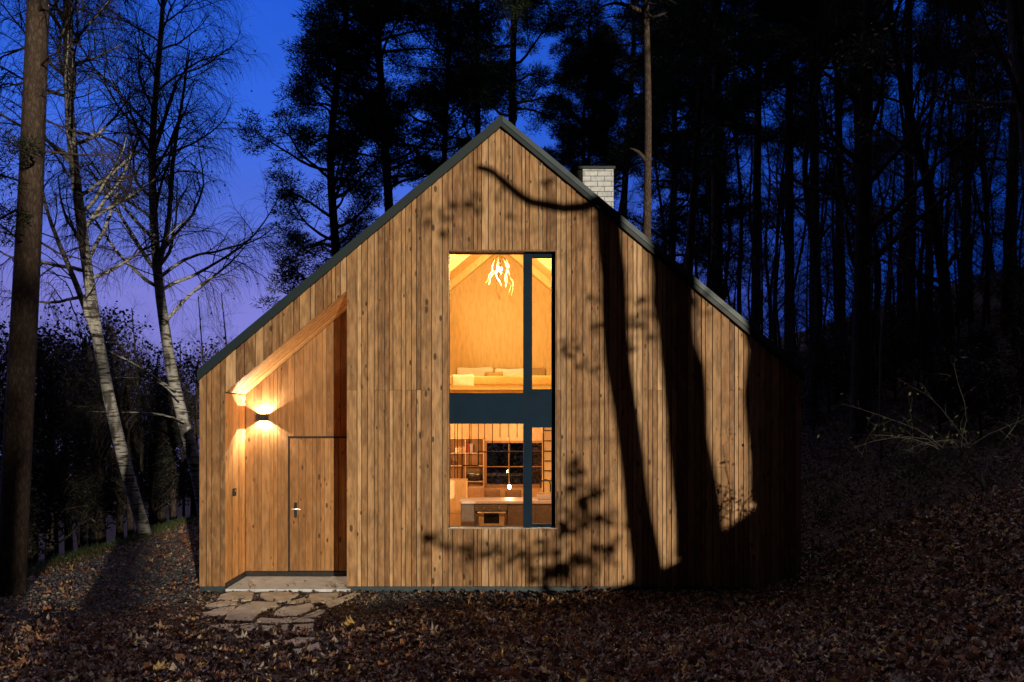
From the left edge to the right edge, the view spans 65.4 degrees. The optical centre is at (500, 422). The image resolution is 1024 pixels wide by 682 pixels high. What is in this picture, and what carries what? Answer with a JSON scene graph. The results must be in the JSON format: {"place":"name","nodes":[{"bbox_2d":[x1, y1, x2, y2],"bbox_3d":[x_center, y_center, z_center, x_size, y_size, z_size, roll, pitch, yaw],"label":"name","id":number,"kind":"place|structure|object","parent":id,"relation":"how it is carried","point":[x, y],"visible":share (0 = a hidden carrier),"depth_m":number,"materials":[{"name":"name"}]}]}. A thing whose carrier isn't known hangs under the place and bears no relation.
{"place":"outdoors","nodes":[
{"label":"outdoors","id":0,"kind":"place"},
{"bbox_2d":[450,479,466,525],"bbox_3d":[-1.180,1.707,15.485,1.040,1.184,0.550,0,0,0],"label":"storage cabinet","id":1,"kind":"object","parent":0,"point":[458,489],"visible":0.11,"depth_m":15.21,"materials":[{"name":"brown wood"}]},
{"bbox_2d":[0,271,1023,681],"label":"ground","id":2,"kind":"structure","parent":0,"point":[988,450],"depth_m":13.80,"materials":[{"name":"brown plant"}]},
{"bbox_2d":[0,323,78,532],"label":"broadleaf tree","id":3,"kind":"object","parent":2,"relation":"on","point":[42,441],"visible":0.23,"depth_m":29.51,"materials":[{"name":"black plant"}]},
{"bbox_2d":[28,473,53,563],"bbox_3d":[-15.090,3.348,24.545,2.228,3.550,2.182,0,0,38],"label":"shrub","id":4,"kind":"object","parent":2,"relation":"on","point":[34,523],"visible":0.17,"depth_m":24.85,"materials":[{"name":"black plant"}]},
{"bbox_2d":[0,372,94,563],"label":"broadleaf tree","id":5,"kind":"object","parent":2,"relation":"on","point":[44,456],"visible":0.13,"depth_m":31.27,"materials":[{"name":"black plant"}]},
{"bbox_2d":[0,318,109,566],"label":"broadleaf tree","id":6,"kind":"object","parent":2,"relation":"on","point":[51,382],"visible":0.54,"depth_m":29.55,"materials":[{"name":"black plant"}]},
{"bbox_2d":[0,326,126,557],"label":"broadleaf tree","id":7,"kind":"object","parent":2,"relation":"on","point":[57,545],"visible":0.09,"depth_m":38.65,"materials":[{"name":"black plant"}]},
{"bbox_2d":[0,327,133,562],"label":"broadleaf tree","id":8,"kind":"object","parent":2,"relation":"on","point":[51,504],"visible":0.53,"depth_m":29.54,"materials":[{"name":"green plant"}]},
{"bbox_2d":[0,297,153,546],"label":"broadleaf tree","id":9,"kind":"object","parent":2,"relation":"on","point":[114,313],"visible":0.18,"depth_m":41.64,"materials":[{"name":"black plant"}]},
{"bbox_2d":[0,326,158,554],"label":"broadleaf tree","id":10,"kind":"object","parent":2,"relation":"on","point":[68,544],"visible":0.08,"depth_m":34.66,"materials":[{"name":"black plant"}]},
{"bbox_2d":[0,0,165,596],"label":"spruce","id":11,"kind":"object","parent":2,"relation":"on","point":[16,463],"visible":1,"depth_m":10.93,"materials":[{"name":"brown plant"}]},
{"bbox_2d":[40,334,126,549],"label":"broadleaf tree","id":12,"kind":"object","parent":2,"relation":"on","point":[83,541],"visible":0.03,"depth_m":44.49,"materials":[{"name":"black plant"}]},
{"bbox_2d":[39,297,143,547],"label":"broadleaf tree","id":13,"kind":"object","parent":2,"relation":"on","point":[89,532],"visible":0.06,"depth_m":51.58,"materials":[{"name":"black plant"}]},
{"bbox_2d":[32,309,166,545],"bbox_3d":[-15.931,0.449,31.939,4.282,10.018,6.678,0,0,3],"label":"broadleaf tree","id":14,"kind":"object","parent":2,"relation":"on","point":[102,528],"visible":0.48,"depth_m":31.25,"materials":[{"name":"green plant"}]},
{"bbox_2d":[0,0,218,534],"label":"birch","id":15,"kind":"object","parent":2,"relation":"on","point":[91,312],"visible":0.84,"depth_m":16.66,"materials":[{"name":"white plant"}]},
{"bbox_2d":[27,512,198,576],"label":"grass verge","id":16,"kind":"object","parent":2,"relation":"on","point":[121,541],"depth_m":14.91,"materials":[{"name":"plant"}]},
{"bbox_2d":[53,352,184,535],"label":"broadleaf tree","id":17,"kind":"object","parent":2,"relation":"on","point":[130,523],"visible":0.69,"depth_m":30.49,"materials":[{"name":"green plant"}]},
{"bbox_2d":[68,352,171,539],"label":"broadleaf tree","id":18,"kind":"object","parent":2,"relation":"on","point":[120,521],"visible":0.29,"depth_m":32.05,"materials":[{"name":"black plant"}]},
{"bbox_2d":[90,292,165,530],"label":"bare tree","id":19,"kind":"object","parent":2,"relation":"on","point":[141,450],"visible":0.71,"depth_m":26.30,"materials":[{"name":"black plant"}]},
{"bbox_2d":[80,356,198,525],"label":"broadleaf tree","id":20,"kind":"object","parent":2,"relation":"on","point":[180,486],"visible":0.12,"depth_m":37.35,"materials":[{"name":"black plant"}]},
{"bbox_2d":[93,373,198,527],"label":"broadleaf tree","id":21,"kind":"object","parent":2,"relation":"on","point":[151,518],"visible":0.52,"depth_m":31.47,"materials":[{"name":"black plant"}]},
{"bbox_2d":[110,341,198,520],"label":"broadleaf tree","id":22,"kind":"object","parent":2,"relation":"on","point":[172,504],"visible":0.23,"depth_m":33.94,"materials":[{"name":"black plant"}]},
{"bbox_2d":[2,0,307,513],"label":"birch","id":23,"kind":"object","parent":2,"relation":"on","point":[156,263],"visible":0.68,"depth_m":20.07,"materials":[{"name":"white plant"}]},
{"bbox_2d":[132,336,224,518],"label":"broadleaf tree","id":24,"kind":"object","parent":2,"relation":"on","point":[193,510],"visible":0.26,"depth_m":33.77,"materials":[{"name":"black plant"}]},
{"bbox_2d":[177,282,229,451],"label":"bare tree","id":25,"kind":"object","parent":2,"relation":"on","point":[202,345],"visible":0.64,"depth_m":25.40,"materials":[{"name":"black plant"}]},
{"bbox_2d":[217,592,253,601],"bbox_3d":[-3.607,2.406,10.884,0.457,0.076,0.626,0,0,-11],"label":"flagstone","id":26,"kind":"object","parent":2,"relation":"on","point":[227,596],"visible":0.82,"depth_m":10.84,"materials":[{"name":"stone"}]},
{"bbox_2d":[225,601,278,622],"bbox_3d":[-3.124,2.378,9.944,0.516,0.137,1.206,0,0,0],"label":"flagstone","id":27,"kind":"object","parent":2,"relation":"on","point":[251,610],"visible":0.81,"depth_m":9.95,"materials":[{"name":"stone"}]},
{"bbox_2d":[260,592,297,602],"bbox_3d":[-3.068,2.405,10.844,0.558,0.078,0.581,0,0,0],"label":"flagstone","id":28,"kind":"object","parent":2,"relation":"on","point":[280,597],"visible":0.78,"depth_m":10.85,"materials":[{"name":"stone"}]},
{"bbox_2d":[257,617,314,624],"bbox_3d":[-2.539,2.369,9.390,0.716,0.128,0.433,0,0,0],"label":"flagstone","id":29,"kind":"object","parent":2,"relation":"on","point":[264,621],"visible":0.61,"depth_m":9.34,"materials":[{"name":"stone"}]},
{"bbox_2d":[0,521,575,627],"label":"gravel","id":30,"kind":"structure","parent":2,"relation":"on","point":[168,579],"depth_m":11.15,"materials":[{"name":"grey gravel"}]},
{"bbox_2d":[274,603,313,617],"bbox_3d":[-2.606,2.391,10.049,0.436,0.107,0.811,0,0,0],"label":"flagstone","id":31,"kind":"object","parent":2,"relation":"on","point":[294,611],"visible":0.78,"depth_m":9.98,"materials":[{"name":"stone"}]},
{"bbox_2d":[229,0,425,309],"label":"pine tree","id":32,"kind":"object","parent":2,"relation":"on","point":[346,152],"visible":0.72,"depth_m":24.49,"materials":[{"name":"green plant"}]},
{"bbox_2d":[278,0,473,211],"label":"pine tree","id":33,"kind":"object","parent":2,"relation":"on","point":[424,161],"visible":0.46,"depth_m":25.94,"materials":[{"name":"black plant"}]},
{"bbox_2d":[360,0,542,180],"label":"pine tree","id":34,"kind":"object","parent":2,"relation":"on","point":[434,94],"visible":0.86,"depth_m":25.54,"materials":[{"name":"green plant"}]},
{"bbox_2d":[430,0,545,160],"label":"pine tree","id":35,"kind":"object","parent":2,"relation":"on","point":[519,43],"visible":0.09,"depth_m":43.44,"materials":[{"name":"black plant"}]},
{"bbox_2d":[197,116,804,591],"bbox_3d":[0.000,-1.194,14.779,8.540,7.389,7.162,0,0,0],"label":"timber cabin","id":36,"kind":"object","parent":2,"relation":"on","point":[665,408],"visible":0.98,"depth_m":11.27,"materials":[{"name":"wood"}]},
{"bbox_2d":[288,436,346,570],"bbox_3d":[-2.739,1.244,12.146,1.008,2.053,0.088,0,0,0],"label":"front door","id":37,"kind":"structure","parent":36,"relation":"in","point":[317,465],"depth_m":12.16,"materials":[{"name":"brown wood"}]},
{"bbox_2d":[454,424,541,478],"bbox_3d":[-0.070,0.648,16.260,1.982,1.233,0.026,0,0,0],"label":"stair railing","id":38,"kind":"object","parent":36,"relation":"attached to","point":[492,451],"visible":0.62,"depth_m":16.25,"materials":[{"name":"metal"}]},
{"bbox_2d":[450,368,550,392],"bbox_3d":[0.000,-0.821,16.882,2.200,0.799,2.156,0,0,0],"label":"bed","id":39,"kind":"object","parent":36,"relation":"on","point":[505,384],"visible":0.4,"depth_m":15.85,"materials":[{"name":"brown wood"}]},
{"bbox_2d":[447,250,556,528],"bbox_3d":[0.018,-0.463,11.345,1.550,3.940,0.210,0,0,0],"label":"main window","id":40,"kind":"structure","parent":36,"relation":"in","point":[532,408],"depth_m":11.37,"materials":[{"name":"black glass"}]},
{"bbox_2d":[459,479,550,525],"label":"kitchen island","id":41,"kind":"structure","parent":36,"relation":"on","point":[491,511],"depth_m":14.18,"materials":[{"name":"brown laminate"}]},
{"bbox_2d":[484,441,541,486],"bbox_3d":[0.325,0.940,18.075,1.390,1.040,0.170,0,0,0],"label":"rear window","id":42,"kind":"structure","parent":36,"relation":"in","point":[485,442],"depth_m":17.99,"materials":[{"name":"brown wood"}]},
{"bbox_2d":[542,428,550,491],"bbox_3d":[1.058,1.157,15.803,0.480,2.284,0.114,0,0,0],"label":"ladder","id":43,"kind":"object","parent":36,"relation":"on","point":[546,453],"visible":0.2,"depth_m":15.82,"materials":[{"name":"brown wood"}]},
{"bbox_2d":[2,493,1023,681],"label":"fallen twigs","id":44,"kind":"object","parent":2,"relation":"on","point":[549,621],"visible":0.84,"depth_m":8.33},
{"bbox_2d":[487,443,541,483],"bbox_3d":[0.059,0.305,20.948,2.678,4.357,2.735,0,0,29],"label":"shrub","id":45,"kind":"object","parent":2,"relation":"on","point":[518,447],"visible":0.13,"depth_m":20.90,"materials":[{"name":"black plant"}]},
{"bbox_2d":[437,0,596,482],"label":"pine tree","id":46,"kind":"object","parent":2,"relation":"on","point":[551,20],"visible":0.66,"depth_m":28.58,"materials":[{"name":"black plant"}]},
{"bbox_2d":[500,443,541,483],"bbox_3d":[1.444,0.321,20.100,2.735,4.357,2.678,0,0,-18],"label":"shrub","id":47,"kind":"object","parent":2,"relation":"on","point":[538,460],"visible":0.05,"depth_m":20.02,"materials":[{"name":"black plant"}]},
{"bbox_2d":[528,0,641,185],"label":"pine tree","id":48,"kind":"object","parent":2,"relation":"on","point":[591,53],"visible":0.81,"depth_m":30.62,"materials":[{"name":"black plant"}]},
{"bbox_2d":[561,0,679,215],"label":"pine tree","id":49,"kind":"object","parent":2,"relation":"on","point":[634,43],"visible":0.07,"depth_m":45.10,"materials":[{"name":"black plant"}]},
{"bbox_2d":[601,0,720,239],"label":"pine tree","id":50,"kind":"object","parent":2,"relation":"on","point":[645,15],"visible":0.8,"depth_m":19.70,"materials":[{"name":"brown plant"}]},
{"bbox_2d":[612,0,749,286],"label":"pine tree","id":51,"kind":"object","parent":2,"relation":"on","point":[672,207],"visible":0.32,"depth_m":34.25,"materials":[{"name":"black plant"}]},
{"bbox_2d":[633,7,774,305],"bbox_3d":[10.492,-10.930,38.721,7.478,19.038,7.250,0,0,-32],"label":"pine tree","id":52,"kind":"object","parent":2,"relation":"on","point":[739,198],"visible":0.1,"depth_m":38.07,"materials":[{"name":"black plant"}]},
{"bbox_2d":[627,0,781,299],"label":"pine tree","id":53,"kind":"object","parent":2,"relation":"on","point":[716,216],"visible":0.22,"depth_m":31.11,"materials":[{"name":"plant"}]},
{"bbox_2d":[664,27,762,308],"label":"bare tree","id":54,"kind":"object","parent":2,"relation":"on","point":[708,279],"visible":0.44,"depth_m":31.14,"materials":[{"name":"black plant"}]},
{"bbox_2d":[604,0,823,274],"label":"pine tree","id":55,"kind":"object","parent":2,"relation":"on","point":[763,51],"visible":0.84,"depth_m":23.17,"materials":[{"name":"green plant"}]},
{"bbox_2d":[703,180,810,357],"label":"young tree","id":56,"kind":"object","parent":2,"relation":"on","point":[749,288],"visible":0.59,"depth_m":27.57,"materials":[{"name":"black plant"}]},
{"bbox_2d":[730,180,783,332],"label":"bare tree","id":57,"kind":"object","parent":2,"relation":"on","point":[751,310],"visible":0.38,"depth_m":33.88,"materials":[{"name":"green plant"}]},
{"bbox_2d":[703,0,830,330],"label":"pine tree","id":58,"kind":"object","parent":2,"relation":"on","point":[766,138],"visible":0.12,"depth_m":35.91,"materials":[{"name":"black plant"}]},
{"bbox_2d":[719,157,847,395],"bbox_3d":[7.670,-3.542,22.255,4.062,8.539,3.459,0,0,18],"label":"young tree","id":59,"kind":"object","parent":2,"relation":"on","point":[775,286],"visible":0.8,"depth_m":21.89,"materials":[{"name":"brown plant"}]},
{"bbox_2d":[730,50,839,344],"bbox_3d":[9.933,-6.791,27.870,4.576,12.854,3.938,0,0,27],"label":"bare tree","id":60,"kind":"object","parent":2,"relation":"on","point":[777,239],"visible":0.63,"depth_m":27.61,"materials":[{"name":"brown plant"}]},
{"bbox_2d":[721,0,862,357],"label":"pine tree","id":61,"kind":"object","parent":2,"relation":"on","point":[789,208],"visible":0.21,"depth_m":32.11,"materials":[{"name":"black plant"}]},
{"bbox_2d":[754,218,830,379],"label":"young tree","id":62,"kind":"object","parent":2,"relation":"on","point":[792,314],"visible":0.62,"depth_m":25.04,"materials":[{"name":"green plant"}]},
{"bbox_2d":[770,71,840,363],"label":"bare tree","id":63,"kind":"object","parent":2,"relation":"on","point":[799,259],"visible":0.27,"depth_m":35.84,"materials":[{"name":"black plant"}]},
{"bbox_2d":[724,0,901,407],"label":"bare tree","id":64,"kind":"object","parent":2,"relation":"on","point":[806,196],"visible":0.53,"depth_m":26.59,"materials":[{"name":"brown plant"}]},
{"bbox_2d":[736,0,893,384],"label":"pine tree","id":65,"kind":"object","parent":2,"relation":"on","point":[783,84],"visible":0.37,"depth_m":31.24,"materials":[{"name":"black plant"}]},
{"bbox_2d":[779,196,852,400],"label":"young tree","id":66,"kind":"object","parent":2,"relation":"on","point":[803,342],"visible":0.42,"depth_m":27.37,"materials":[{"name":"black plant"}]},
{"bbox_2d":[779,102,853,377],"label":"bare tree","id":67,"kind":"object","parent":2,"relation":"on","point":[822,203],"visible":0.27,"depth_m":32.17,"materials":[{"name":"black plant"}]},
{"bbox_2d":[785,175,854,383],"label":"young tree","id":68,"kind":"object","parent":2,"relation":"on","point":[812,284],"visible":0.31,"depth_m":30.43,"materials":[{"name":"black plant"}]},
{"bbox_2d":[762,1,922,333],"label":"pine tree","id":69,"kind":"object","parent":2,"relation":"on","point":[838,130],"visible":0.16,"depth_m":38.90,"materials":[{"name":"black plant"}]},
{"bbox_2d":[795,158,895,404],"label":"young tree","id":70,"kind":"object","parent":2,"relation":"on","point":[836,317],"visible":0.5,"depth_m":25.90,"materials":[{"name":"black plant"}]},
{"bbox_2d":[823,83,903,339],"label":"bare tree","id":71,"kind":"object","parent":2,"relation":"on","point":[875,282],"visible":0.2,"depth_m":33.10,"materials":[{"name":"black plant"}]},
{"bbox_2d":[791,98,938,380],"bbox_3d":[10.363,-4.785,22.654,3.844,9.490,4.514,0,0,34],"label":"young tree","id":72,"kind":"object","parent":2,"relation":"on","point":[849,291],"visible":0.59,"depth_m":22.37,"materials":[{"name":"brown plant"}]},
{"bbox_2d":[827,177,917,369],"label":"young tree","id":73,"kind":"object","parent":2,"relation":"on","point":[874,281],"visible":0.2,"depth_m":29.77,"materials":[{"name":"black plant"}]},
{"bbox_2d":[737,0,1018,439],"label":"beech tree","id":74,"kind":"object","parent":2,"relation":"on","point":[862,256],"visible":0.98,"depth_m":20.59,"materials":[{"name":"twig"},{"name":"dark bark"}]},
{"bbox_2d":[831,92,930,368],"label":"bare tree","id":75,"kind":"object","parent":2,"relation":"on","point":[890,288],"visible":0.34,"depth_m":28.13,"materials":[{"name":"black plant"}]},
{"bbox_2d":[834,141,947,336],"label":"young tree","id":76,"kind":"object","parent":2,"relation":"on","point":[889,251],"visible":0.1,"depth_m":33.39,"materials":[{"name":"black plant"}]},
{"bbox_2d":[864,195,923,466],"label":"sapling","id":77,"kind":"object","parent":2,"relation":"on","point":[882,308],"visible":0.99,"depth_m":17.24,"materials":[{"name":"black plant"}]},
{"bbox_2d":[874,0,915,331],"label":"pine tree","id":78,"kind":"object","parent":2,"relation":"on","point":[908,46],"visible":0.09,"depth_m":35.13,"materials":[{"name":"black plant"}]},
{"bbox_2d":[845,40,952,352],"bbox_3d":[15.390,-8.369,30.056,4.219,11.849,3.630,0,0,-30],"label":"bare tree","id":79,"kind":"object","parent":2,"relation":"on","point":[914,283],"visible":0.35,"depth_m":29.69,"materials":[{"name":"black plant"}]},
{"bbox_2d":[851,0,950,339],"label":"bare tree","id":80,"kind":"object","parent":2,"relation":"on","point":[901,37],"visible":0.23,"depth_m":33.68,"materials":[{"name":"black plant"}]},
{"bbox_2d":[796,0,1023,393],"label":"beech tree","id":81,"kind":"object","parent":2,"relation":"on","point":[936,236],"visible":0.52,"depth_m":22.19,"materials":[{"name":"brown plant"}]},
{"bbox_2d":[802,392,1023,526],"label":"bramble shrub","id":82,"kind":"object","parent":2,"relation":"on","point":[908,475],"visible":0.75,"depth_m":11.75,"materials":[{"name":"brown plant"}]},
{"bbox_2d":[812,347,1023,495],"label":"bramble shrub","id":83,"kind":"object","parent":2,"relation":"on","point":[962,461],"visible":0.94,"depth_m":11.53,"materials":[{"name":"brown plant"}]},
{"bbox_2d":[851,0,993,348],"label":"bare tree","id":84,"kind":"object","parent":2,"relation":"on","point":[917,115],"visible":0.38,"depth_m":28.47,"materials":[{"name":"black plant"}]},
{"bbox_2d":[860,420,985,477],"bbox_3d":[8.298,0.675,15.572,2.487,1.474,1.960,0,0,23],"label":"bramble shrub","id":85,"kind":"object","parent":2,"relation":"on","point":[924,465],"visible":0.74,"depth_m":15.62,"materials":[{"name":"black plant"}]},
{"bbox_2d":[881,189,968,398],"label":"young tree","id":86,"kind":"object","parent":2,"relation":"on","point":[918,340],"visible":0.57,"depth_m":23.11,"materials":[{"name":"black plant"}]},
{"bbox_2d":[874,126,984,393],"bbox_3d":[12.659,-4.887,23.544,3.330,8.220,3.910,0,0,10],"label":"young tree","id":87,"kind":"object","parent":2,"relation":"on","point":[926,309],"visible":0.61,"depth_m":23.23,"materials":[{"name":"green plant"}]},
{"bbox_2d":[873,0,997,363],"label":"bare tree","id":88,"kind":"object","parent":2,"relation":"on","point":[944,101],"visible":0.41,"depth_m":26.67,"materials":[{"name":"black plant"}]},
{"bbox_2d":[890,166,992,365],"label":"young tree","id":89,"kind":"object","parent":2,"relation":"on","point":[926,324],"visible":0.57,"depth_m":22.79,"materials":[{"name":"black plant"}]},
{"bbox_2d":[909,345,984,433],"bbox_3d":[10.351,-0.726,18.652,1.356,2.207,1.386,0,0,-2],"label":"shrub","id":90,"kind":"object","parent":2,"relation":"on","point":[938,388],"visible":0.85,"depth_m":18.54,"materials":[{"name":"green plant"}]},
{"bbox_2d":[905,2,988,322],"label":"bare tree","id":91,"kind":"object","parent":2,"relation":"on","point":[952,90],"visible":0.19,"depth_m":31.90,"materials":[{"name":"black plant"}]},
{"bbox_2d":[874,0,1022,317],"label":"pine tree","id":92,"kind":"object","parent":2,"relation":"on","point":[996,115],"visible":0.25,"depth_m":32.38,"materials":[{"name":"black plant"}]},
{"bbox_2d":[886,0,1023,183],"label":"beech tree","id":93,"kind":"object","parent":2,"relation":"on","point":[1013,65],"visible":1,"depth_m":13.82,"materials":[{"name":"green plant"}]},
{"bbox_2d":[920,177,993,353],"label":"young tree","id":94,"kind":"object","parent":2,"relation":"on","point":[956,288],"visible":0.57,"depth_m":26.63,"materials":[{"name":"black plant"}]},
{"bbox_2d":[930,336,998,429],"bbox_3d":[10.744,-0.883,18.493,1.430,2.328,1.461,0,0,28],"label":"shrub","id":95,"kind":"object","parent":2,"relation":"on","point":[951,367],"visible":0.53,"depth_m":18.41,"materials":[{"name":"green plant"}]},
{"bbox_2d":[920,29,1018,333],"bbox_3d":[16.425,-8.157,27.689,3.361,10.972,3.906,0,0,15],"label":"bare tree","id":96,"kind":"object","parent":2,"relation":"on","point":[986,284],"visible":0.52,"depth_m":27.38,"materials":[{"name":"brown plant"}]},
{"bbox_2d":[934,155,1008,339],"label":"young tree","id":97,"kind":"object","parent":2,"relation":"on","point":[970,288],"visible":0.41,"depth_m":28.85,"materials":[{"name":"black plant"}]},
{"bbox_2d":[920,97,1022,319],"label":"young tree","id":98,"kind":"object","parent":2,"relation":"on","point":[972,307],"visible":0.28,"depth_m":31.63,"materials":[{"name":"black plant"}]},
{"bbox_2d":[920,0,1023,330],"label":"pine tree","id":99,"kind":"object","parent":2,"relation":"on","point":[1007,309],"visible":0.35,"depth_m":28.10,"materials":[{"name":"black plant"}]},
{"bbox_2d":[951,347,1021,440],"bbox_3d":[10.424,-0.569,17.166,1.312,2.135,1.340,0,0,26],"label":"shrub","id":100,"kind":"object","parent":2,"relation":"on","point":[972,380],"visible":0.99,"depth_m":17.09,"materials":[{"name":"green plant"}]},
{"bbox_2d":[952,120,1023,324],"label":"young tree","id":101,"kind":"object","parent":2,"relation":"on","point":[988,309],"visible":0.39,"depth_m":30.01,"materials":[{"name":"black plant"}]},
{"bbox_2d":[964,107,1023,315],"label":"young tree","id":102,"kind":"object","parent":2,"relation":"on","point":[1012,225],"visible":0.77,"depth_m":25.49,"materials":[{"name":"black plant"}]},
{"bbox_2d":[966,155,1023,303],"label":"young tree","id":103,"kind":"object","parent":2,"relation":"on","point":[1003,243],"visible":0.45,"depth_m":28.22,"materials":[{"name":"black plant"}]},
{"bbox_2d":[971,94,1023,304],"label":"young tree","id":104,"kind":"object","parent":2,"relation":"on","point":[1018,277],"visible":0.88,"depth_m":22.17,"materials":[{"name":"black plant"}]},
{"bbox_2d":[0,0,1023,480],"label":"sky","id":105,"kind":"structure","parent":0,"point":[273,21],"materials":[{"name":"blue"}]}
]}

